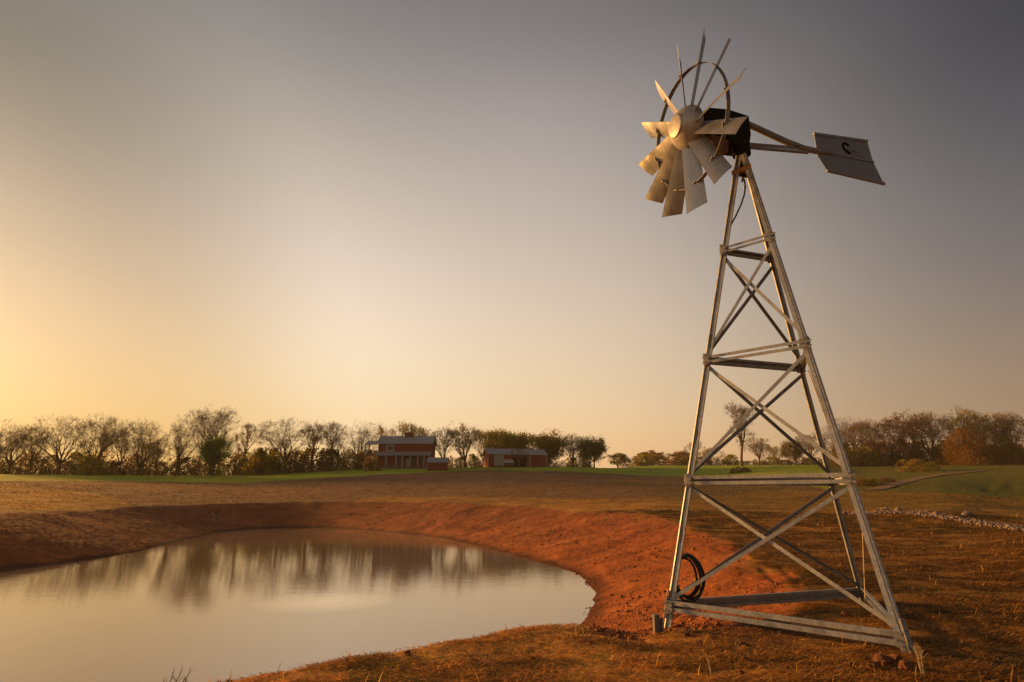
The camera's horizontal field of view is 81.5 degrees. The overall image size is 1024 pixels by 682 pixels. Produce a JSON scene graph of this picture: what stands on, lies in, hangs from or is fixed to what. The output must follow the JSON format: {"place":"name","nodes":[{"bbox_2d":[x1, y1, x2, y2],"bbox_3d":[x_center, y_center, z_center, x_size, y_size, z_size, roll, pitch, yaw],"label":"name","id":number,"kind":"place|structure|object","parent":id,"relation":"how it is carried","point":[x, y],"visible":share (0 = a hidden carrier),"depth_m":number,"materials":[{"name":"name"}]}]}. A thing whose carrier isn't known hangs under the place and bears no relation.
{"place":"outdoors","nodes":[
{"label":"outdoors","id":0,"kind":"place"},
{"bbox_2d":[0,527,595,681],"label":"pond water","id":1,"kind":"structure","parent":0,"point":[238,603],"depth_m":13.75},
{"bbox_2d":[0,464,1023,681],"bbox_3d":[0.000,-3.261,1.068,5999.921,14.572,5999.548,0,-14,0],"label":"ground","id":2,"kind":"structure","parent":0,"point":[325,512],"depth_m":28.96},
{"bbox_2d":[0,459,24,473],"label":"bush","id":3,"kind":"object","parent":2,"relation":"on","point":[13,466],"visible":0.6,"depth_m":154.34,"materials":[{"name":"brown plant"}]},
{"bbox_2d":[0,419,26,459],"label":"bare tree","id":4,"kind":"object","parent":2,"relation":"on","point":[5,440],"visible":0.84,"depth_m":153.05,"materials":[{"name":"brown plant"}]},
{"bbox_2d":[0,422,38,473],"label":"bare tree","id":5,"kind":"object","parent":2,"relation":"on","point":[14,437],"visible":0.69,"depth_m":153.19,"materials":[{"name":"brown plant"}]},
{"bbox_2d":[12,450,45,474],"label":"bush","id":6,"kind":"object","parent":2,"relation":"on","point":[23,464],"visible":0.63,"depth_m":154.80,"materials":[{"name":"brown plant"}]},
{"bbox_2d":[11,425,56,473],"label":"bare tree","id":7,"kind":"object","parent":2,"relation":"on","point":[30,447],"visible":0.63,"depth_m":155.42,"materials":[{"name":"brown plant"}]},
{"bbox_2d":[23,454,63,474],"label":"bush","id":8,"kind":"object","parent":2,"relation":"on","point":[40,470],"visible":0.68,"depth_m":154.37,"materials":[{"name":"brown plant"}]},
{"bbox_2d":[17,410,103,474],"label":"bare tree","id":9,"kind":"object","parent":2,"relation":"on","point":[58,461],"visible":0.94,"depth_m":147.88,"materials":[{"name":"brown plant"}]},
{"bbox_2d":[48,461,78,474],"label":"bush","id":10,"kind":"object","parent":2,"relation":"on","point":[60,472],"visible":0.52,"depth_m":150.74,"materials":[{"name":"brown plant"}]},
{"bbox_2d":[61,451,88,474],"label":"bush","id":11,"kind":"object","parent":2,"relation":"on","point":[73,459],"visible":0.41,"depth_m":152.21,"materials":[{"name":"brown plant"}]},
{"bbox_2d":[68,455,110,474],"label":"bush","id":12,"kind":"object","parent":2,"relation":"on","point":[88,467],"visible":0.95,"depth_m":143.19,"materials":[{"name":"green plant"}]},
{"bbox_2d":[60,413,139,468],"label":"bare tree","id":13,"kind":"object","parent":2,"relation":"on","point":[102,436],"visible":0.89,"depth_m":150.92,"materials":[{"name":"brown plant"}]},
{"bbox_2d":[101,460,128,474],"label":"bush","id":14,"kind":"object","parent":2,"relation":"on","point":[113,463],"visible":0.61,"depth_m":152.19,"materials":[{"name":"brown plant"}]},
{"bbox_2d":[105,429,144,474],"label":"bare tree","id":15,"kind":"object","parent":2,"relation":"on","point":[121,452],"visible":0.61,"depth_m":153.15,"materials":[{"name":"brown plant"}]},
{"bbox_2d":[110,454,142,474],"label":"bush","id":16,"kind":"object","parent":2,"relation":"on","point":[132,461],"visible":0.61,"depth_m":152.71,"materials":[{"name":"brown plant"}]},
{"bbox_2d":[108,417,167,474],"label":"bare tree","id":17,"kind":"object","parent":2,"relation":"on","point":[139,444],"visible":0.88,"depth_m":151.19,"materials":[{"name":"brown plant"}]},
{"bbox_2d":[125,461,165,474],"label":"bush","id":18,"kind":"object","parent":2,"relation":"on","point":[144,470],"visible":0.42,"depth_m":152.23,"materials":[{"name":"brown plant"}]},
{"bbox_2d":[136,445,155,476],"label":"sapling tree","id":19,"kind":"object","parent":2,"relation":"on","point":[144,458],"visible":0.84,"depth_m":136.71,"materials":[{"name":"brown plant"}]},
{"bbox_2d":[143,444,161,475],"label":"sapling tree","id":20,"kind":"object","parent":2,"relation":"on","point":[150,464],"visible":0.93,"depth_m":136.25,"materials":[{"name":"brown plant"}]},
{"bbox_2d":[148,448,164,476],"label":"sapling tree","id":21,"kind":"object","parent":2,"relation":"on","point":[154,454],"visible":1,"depth_m":135.62,"materials":[{"name":"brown plant"}]},
{"bbox_2d":[142,434,175,473],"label":"bare tree","id":22,"kind":"object","parent":2,"relation":"on","point":[161,445],"visible":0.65,"depth_m":152.26,"materials":[{"name":"brown plant"}]},
{"bbox_2d":[141,461,176,474],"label":"bush","id":23,"kind":"object","parent":2,"relation":"on","point":[160,464],"visible":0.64,"depth_m":151.34,"materials":[{"name":"brown plant"}]},
{"bbox_2d":[157,457,200,474],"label":"bush","id":24,"kind":"object","parent":2,"relation":"on","point":[180,471],"visible":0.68,"depth_m":152.25,"materials":[{"name":"brown plant"}]},
{"bbox_2d":[158,414,210,475],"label":"bare tree","id":25,"kind":"object","parent":2,"relation":"on","point":[179,450],"visible":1,"depth_m":137.58,"materials":[{"name":"brown plant"}]},
{"bbox_2d":[185,456,208,474],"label":"bush","id":26,"kind":"object","parent":2,"relation":"on","point":[192,470],"visible":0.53,"depth_m":153.21,"materials":[{"name":"brown plant"}]},
{"bbox_2d":[171,403,249,474],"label":"bare tree","id":27,"kind":"object","parent":2,"relation":"on","point":[213,431],"visible":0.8,"depth_m":148.00,"materials":[{"name":"brown plant"}]},
{"bbox_2d":[192,453,232,474],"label":"bush","id":28,"kind":"object","parent":2,"relation":"on","point":[217,468],"visible":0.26,"depth_m":154.46,"materials":[{"name":"brown plant"}]},
{"bbox_2d":[198,434,233,476],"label":"leafy tree","id":29,"kind":"object","parent":2,"relation":"on","point":[212,452],"visible":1,"depth_m":133.84,"materials":[{"name":"green plant"}]},
{"bbox_2d":[219,452,250,474],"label":"bush","id":30,"kind":"object","parent":2,"relation":"on","point":[236,457],"visible":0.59,"depth_m":153.13,"materials":[{"name":"brown plant"}]},
{"bbox_2d":[235,451,258,474],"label":"bush","id":31,"kind":"object","parent":2,"relation":"on","point":[240,465],"visible":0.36,"depth_m":149.14,"materials":[{"name":"brown plant"}]},
{"bbox_2d":[229,423,265,474],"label":"bare tree","id":32,"kind":"object","parent":2,"relation":"on","point":[247,427],"visible":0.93,"depth_m":150.21,"materials":[{"name":"brown plant"}]},
{"bbox_2d":[241,447,274,475],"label":"bush","id":33,"kind":"object","parent":2,"relation":"on","point":[254,467],"visible":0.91,"depth_m":143.06,"materials":[{"name":"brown plant"}]},
{"bbox_2d":[262,452,288,474],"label":"bush","id":34,"kind":"object","parent":2,"relation":"on","point":[277,458],"visible":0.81,"depth_m":144.94,"materials":[{"name":"brown plant"}]},
{"bbox_2d":[251,416,322,473],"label":"bare tree","id":35,"kind":"object","parent":2,"relation":"on","point":[284,447],"visible":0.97,"depth_m":149.95,"materials":[{"name":"brown plant"}]},
{"bbox_2d":[282,450,306,472],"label":"bush","id":36,"kind":"object","parent":2,"relation":"on","point":[293,464],"visible":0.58,"depth_m":150.44,"materials":[{"name":"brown plant"}]},
{"bbox_2d":[292,448,312,472],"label":"bush","id":37,"kind":"object","parent":2,"relation":"on","point":[302,459],"visible":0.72,"depth_m":149.46,"materials":[{"name":"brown plant"}]},
{"bbox_2d":[293,421,327,471],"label":"bare tree","id":38,"kind":"object","parent":2,"relation":"on","point":[313,439],"visible":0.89,"depth_m":151.67,"materials":[{"name":"brown plant"}]},
{"bbox_2d":[302,447,330,472],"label":"bush","id":39,"kind":"object","parent":2,"relation":"on","point":[318,468],"visible":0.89,"depth_m":147.29,"materials":[{"name":"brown plant"}]},
{"bbox_2d":[313,421,349,470],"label":"bare tree","id":40,"kind":"object","parent":2,"relation":"on","point":[334,437],"visible":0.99,"depth_m":149.45,"materials":[{"name":"brown plant"}]},
{"bbox_2d":[324,449,348,471],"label":"bush","id":41,"kind":"object","parent":2,"relation":"on","point":[335,458],"visible":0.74,"depth_m":148.77,"materials":[{"name":"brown plant"}]},
{"bbox_2d":[332,449,361,470],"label":"bush","id":42,"kind":"object","parent":2,"relation":"on","point":[345,453],"visible":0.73,"depth_m":148.21,"materials":[{"name":"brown plant"}]},
{"bbox_2d":[341,450,370,469],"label":"bush","id":43,"kind":"object","parent":2,"relation":"on","point":[361,464],"visible":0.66,"depth_m":147.45,"materials":[{"name":"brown plant"}]},
{"bbox_2d":[338,419,383,461],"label":"bare tree","id":44,"kind":"object","parent":2,"relation":"on","point":[363,435],"visible":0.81,"depth_m":154.00,"materials":[{"name":"brown plant"}]},
{"bbox_2d":[362,453,379,470],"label":"bush","id":45,"kind":"object","parent":2,"relation":"on","point":[371,463],"visible":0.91,"depth_m":134.94,"materials":[{"name":"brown plant"}]},
{"bbox_2d":[368,425,391,450],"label":"budding tree","id":46,"kind":"object","parent":2,"relation":"on","point":[381,433],"visible":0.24,"depth_m":164.46,"materials":[{"name":"brown plant"}]},
{"bbox_2d":[0,502,787,637],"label":"bank clods","id":47,"kind":"object","parent":2,"relation":"on","point":[598,628],"visible":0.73,"depth_m":13.71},
{"bbox_2d":[364,432,436,468],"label":"farmhouse","id":48,"kind":"object","parent":2,"relation":"on","point":[409,450],"visible":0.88,"depth_m":147.81,"materials":[{"name":"brick"}]},
{"bbox_2d":[388,420,426,435],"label":"budding tree","id":49,"kind":"object","parent":2,"relation":"on","point":[406,428],"visible":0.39,"depth_m":166.91,"materials":[{"name":"brown plant"}]},
{"bbox_2d":[427,457,448,470],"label":"garden shed","id":50,"kind":"structure","parent":2,"relation":"on","point":[436,463],"depth_m":131.34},
{"bbox_2d":[427,426,456,456],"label":"budding tree","id":51,"kind":"object","parent":2,"relation":"on","point":[446,443],"visible":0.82,"depth_m":155.46,"materials":[{"name":"brown plant"}]},
{"bbox_2d":[450,457,470,467],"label":"bush","id":52,"kind":"object","parent":2,"relation":"on","point":[460,464],"visible":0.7,"depth_m":165.30,"materials":[{"name":"brown plant"}]},
{"bbox_2d":[439,420,485,467],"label":"budding tree","id":53,"kind":"object","parent":2,"relation":"on","point":[466,441],"visible":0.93,"depth_m":156.63,"materials":[{"name":"brown plant"}]},
{"bbox_2d":[467,454,481,467],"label":"bush","id":54,"kind":"object","parent":2,"relation":"on","point":[476,460],"visible":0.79,"depth_m":167.84,"materials":[{"name":"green plant"}]},
{"bbox_2d":[461,430,506,459],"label":"leafy tree","id":55,"kind":"object","parent":2,"relation":"on","point":[482,442],"visible":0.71,"depth_m":161.96,"materials":[{"name":"green plant"}]},
{"bbox_2d":[480,427,527,448],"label":"leafy tree","id":56,"kind":"object","parent":2,"relation":"on","point":[511,439],"visible":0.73,"depth_m":164.17,"materials":[{"name":"green plant"}]},
{"bbox_2d":[0,465,1023,527],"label":"field stubble","id":57,"kind":"object","parent":2,"relation":"on","point":[499,495],"visible":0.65,"depth_m":55.91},
{"bbox_2d":[482,448,547,466],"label":"barn","id":58,"kind":"structure","parent":2,"relation":"on","point":[494,457],"depth_m":149.82,"materials":[{"name":"red metal"}]},
{"bbox_2d":[493,454,502,465],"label":"sliding door","id":59,"kind":"structure","parent":58,"relation":"in","point":[498,459],"depth_m":147.86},
{"bbox_2d":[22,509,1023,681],"bbox_3d":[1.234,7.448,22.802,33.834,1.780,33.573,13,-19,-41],"label":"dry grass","id":60,"kind":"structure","parent":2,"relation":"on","point":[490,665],"depth_m":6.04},
{"bbox_2d":[511,430,542,448],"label":"leafy tree","id":61,"kind":"object","parent":2,"relation":"on","point":[524,438],"visible":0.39,"depth_m":168.32,"materials":[{"name":"green plant"}]},
{"bbox_2d":[529,428,569,466],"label":"leafy tree","id":62,"kind":"object","parent":2,"relation":"on","point":[551,445],"visible":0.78,"depth_m":161.32,"materials":[{"name":"green plant"}]},
{"bbox_2d":[555,433,583,466],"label":"leafy tree","id":63,"kind":"object","parent":2,"relation":"on","point":[572,450],"visible":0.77,"depth_m":160.97,"materials":[{"name":"green plant"}]},
{"bbox_2d":[575,454,593,467],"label":"bush","id":64,"kind":"object","parent":2,"relation":"on","point":[584,463],"visible":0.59,"depth_m":165.79,"materials":[{"name":"green plant"}]},
{"bbox_2d":[576,434,609,467],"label":"leafy tree","id":65,"kind":"object","parent":2,"relation":"on","point":[591,448],"visible":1,"depth_m":156.39,"materials":[{"name":"green plant"}]},
{"bbox_2d":[601,453,631,467],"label":"tree","id":66,"kind":"object","parent":2,"relation":"on","point":[624,459],"visible":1,"depth_m":205.32,"materials":[{"name":"green plant"}]},
{"bbox_2d":[630,454,656,466],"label":"bush","id":67,"kind":"object","parent":2,"relation":"on","point":[642,458],"visible":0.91,"depth_m":207.04,"materials":[{"name":"green plant"}]},
{"bbox_2d":[631,450,663,464],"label":"tree","id":68,"kind":"object","parent":2,"relation":"on","point":[649,452],"visible":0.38,"depth_m":254.23,"materials":[{"name":"brown plant"}]},
{"bbox_2d":[652,613,663,633],"bbox_3d":[1.681,3.299,6.825,0.105,0.300,0.100,0,-14,0],"label":"timber stake","id":69,"kind":"object","parent":2,"relation":"on","point":[658,627],"visible":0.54,"depth_m":6.80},
{"bbox_2d":[650,454,672,465],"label":"bush","id":70,"kind":"object","parent":2,"relation":"on","point":[658,461],"visible":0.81,"depth_m":208.28,"materials":[{"name":"green plant"}]},
{"bbox_2d":[665,451,696,464],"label":"tree","id":71,"kind":"object","parent":2,"relation":"on","point":[680,453],"visible":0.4,"depth_m":257.94,"materials":[{"name":"brown plant"}]},
{"bbox_2d":[718,454,739,464],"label":"bush","id":72,"kind":"object","parent":2,"relation":"on","point":[728,459],"visible":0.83,"depth_m":207.27,"materials":[{"name":"green plant"}]},
{"bbox_2d":[723,400,757,465],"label":"bare tree","id":73,"kind":"object","parent":2,"relation":"on","point":[740,434],"visible":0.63,"depth_m":163.15,"materials":[{"name":"brown plant"}]},
{"bbox_2d":[729,466,751,473],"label":"bush","id":74,"kind":"object","parent":2,"relation":"on","point":[744,468],"visible":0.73,"depth_m":114.75,"materials":[{"name":"green plant"}]},
{"bbox_2d":[738,436,771,464],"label":"bare tree","id":75,"kind":"object","parent":2,"relation":"on","point":[755,447],"visible":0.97,"depth_m":166.99,"materials":[{"name":"brown plant"}]},
{"bbox_2d":[758,456,782,464],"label":"bush","id":76,"kind":"object","parent":2,"relation":"on","point":[771,462],"visible":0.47,"depth_m":209.51,"materials":[{"name":"green plant"}]},
{"bbox_2d":[763,444,780,464],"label":"budding tree","id":77,"kind":"object","parent":2,"relation":"on","point":[774,453],"visible":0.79,"depth_m":181.40,"materials":[{"name":"brown plant"}]},
{"bbox_2d":[638,26,914,653],"bbox_3d":[3.960,-0.470,7.931,4.212,8.190,2.980,0,-14,0],"label":"windmill","id":78,"kind":"object","parent":2,"relation":"on","point":[708,138],"visible":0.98,"depth_m":8.11,"materials":[{"name":"metal"}]},
{"bbox_2d":[670,553,705,602],"bbox_3d":[2.217,2.975,7.468,0.422,0.586,0.160,-6,-16,24],"label":"hose coil","id":79,"kind":"object","parent":78,"relation":"hanging from","point":[700,570],"visible":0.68,"depth_m":7.40,"materials":[{"name":"black rubber"}]},
{"bbox_2d":[779,439,805,464],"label":"leafy tree","id":80,"kind":"object","parent":2,"relation":"on","point":[788,452],"visible":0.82,"depth_m":171.85,"materials":[{"name":"green plant"}]},
{"bbox_2d":[791,434,830,464],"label":"bare tree","id":81,"kind":"object","parent":2,"relation":"on","point":[808,446],"visible":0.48,"depth_m":182.20,"materials":[{"name":"brown plant"}]},
{"bbox_2d":[807,424,852,453],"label":"bare tree","id":82,"kind":"object","parent":2,"relation":"on","point":[824,439],"visible":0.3,"depth_m":147.89,"materials":[{"name":"brown plant"}]},
{"bbox_2d":[819,448,858,466],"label":"bush","id":83,"kind":"object","parent":2,"relation":"on","point":[834,463],"visible":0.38,"depth_m":137.70,"materials":[{"name":"green plant"}]},
{"bbox_2d":[820,416,877,456],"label":"bare tree","id":84,"kind":"object","parent":2,"relation":"on","point":[846,428],"visible":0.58,"depth_m":143.53,"materials":[{"name":"brown plant"}]},
{"bbox_2d":[846,447,873,464],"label":"bush","id":85,"kind":"object","parent":2,"relation":"on","point":[857,453],"visible":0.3,"depth_m":140.25,"materials":[{"name":"brown plant"}]},
{"bbox_2d":[862,533,865,603],"bbox_3d":[4.730,3.075,7.983,0.137,1.161,0.016,0,-14,0],"label":"marker rod","id":86,"kind":"object","parent":2,"relation":"on","point":[864,567],"visible":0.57,"depth_m":7.99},
{"bbox_2d":[848,442,888,466],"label":"bush","id":87,"kind":"object","parent":2,"relation":"on","point":[870,461],"visible":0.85,"depth_m":136.81,"materials":[{"name":"green plant"}]},
{"bbox_2d":[858,478,883,485],"bbox_3d":[38.471,15.129,63.097,2.554,1.078,2.414,0,-14,2],"label":"bush","id":88,"kind":"object","parent":2,"relation":"on","point":[872,482],"visible":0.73,"depth_m":63.01,"materials":[{"name":"green plant"}]},
{"bbox_2d":[840,418,911,465],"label":"budding tree","id":89,"kind":"object","parent":2,"relation":"on","point":[866,432],"visible":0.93,"depth_m":136.13,"materials":[{"name":"brown plant"}]},
{"bbox_2d":[870,653,894,667],"bbox_3d":[3.257,2.819,5.222,0.203,0.136,0.174,-12,1,-23],"label":"dirt clod","id":90,"kind":"object","parent":2,"relation":"on","point":[882,660],"visible":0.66,"depth_m":5.19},
{"bbox_2d":[884,446,913,465],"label":"bush","id":91,"kind":"object","parent":2,"relation":"on","point":[890,451],"visible":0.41,"depth_m":137.83,"materials":[{"name":"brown plant"}]},
{"bbox_2d":[897,660,914,672],"bbox_3d":[3.349,2.788,5.061,0.130,0.112,0.166,14,-5,-12],"label":"dirt clod","id":92,"kind":"object","parent":2,"relation":"on","point":[903,665],"visible":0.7,"depth_m":5.03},
{"bbox_2d":[874,408,938,460],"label":"budding tree","id":93,"kind":"object","parent":2,"relation":"on","point":[911,426],"visible":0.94,"depth_m":132.59,"materials":[{"name":"brown plant"}]},
{"bbox_2d":[889,440,927,465],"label":"bush","id":94,"kind":"object","parent":2,"relation":"on","point":[899,458],"visible":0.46,"depth_m":136.59,"materials":[{"name":"brown plant"}]},
{"bbox_2d":[892,459,934,471],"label":"bush","id":95,"kind":"object","parent":2,"relation":"on","point":[914,462],"visible":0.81,"depth_m":95.65,"materials":[{"name":"brown plant"}]},
{"bbox_2d":[909,440,930,464],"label":"bush","id":96,"kind":"object","parent":2,"relation":"on","point":[918,451],"visible":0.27,"depth_m":137.32,"materials":[{"name":"brown plant"}]},
{"bbox_2d":[898,410,953,464],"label":"budding tree","id":97,"kind":"object","parent":2,"relation":"on","point":[931,437],"visible":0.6,"depth_m":135.69,"materials":[{"name":"brown plant"}]},
{"bbox_2d":[919,461,943,470],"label":"bush","id":98,"kind":"object","parent":2,"relation":"on","point":[930,463],"visible":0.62,"depth_m":97.45,"materials":[{"name":"green plant"}]},
{"bbox_2d":[842,510,1023,530],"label":"gravel","id":99,"kind":"structure","parent":2,"relation":"on","point":[951,517],"depth_m":23.47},
{"bbox_2d":[929,440,966,464],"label":"bush","id":100,"kind":"object","parent":2,"relation":"on","point":[936,446],"visible":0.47,"depth_m":137.04,"materials":[{"name":"brown plant"}]},
{"bbox_2d":[924,404,997,464],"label":"budding tree","id":101,"kind":"object","parent":2,"relation":"on","point":[956,420],"visible":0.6,"depth_m":131.66,"materials":[{"name":"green plant"}]},
{"bbox_2d":[935,427,1009,465],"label":"bush","id":102,"kind":"object","parent":2,"relation":"on","point":[966,438],"visible":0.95,"depth_m":119.38,"materials":[{"name":"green plant"}]},
{"bbox_2d":[959,412,1013,463],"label":"budding tree","id":103,"kind":"object","parent":2,"relation":"on","point":[985,425],"visible":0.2,"depth_m":136.34,"materials":[{"name":"brown plant"}]},
{"bbox_2d":[973,410,1023,463],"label":"budding tree","id":104,"kind":"object","parent":2,"relation":"on","point":[1010,420],"visible":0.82,"depth_m":131.40,"materials":[{"name":"brown plant"}]},
{"bbox_2d":[976,435,1023,464],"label":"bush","id":105,"kind":"object","parent":2,"relation":"on","point":[1001,440],"visible":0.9,"depth_m":117.56,"materials":[{"name":"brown plant"}]},
{"bbox_2d":[0,0,1023,474],"label":"sky","id":106,"kind":"structure","parent":0,"point":[429,214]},
{"bbox_2d":[865,470,983,489],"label":"path","id":107,"kind":"structure","parent":0,"point":[889,485],"depth_m":67.59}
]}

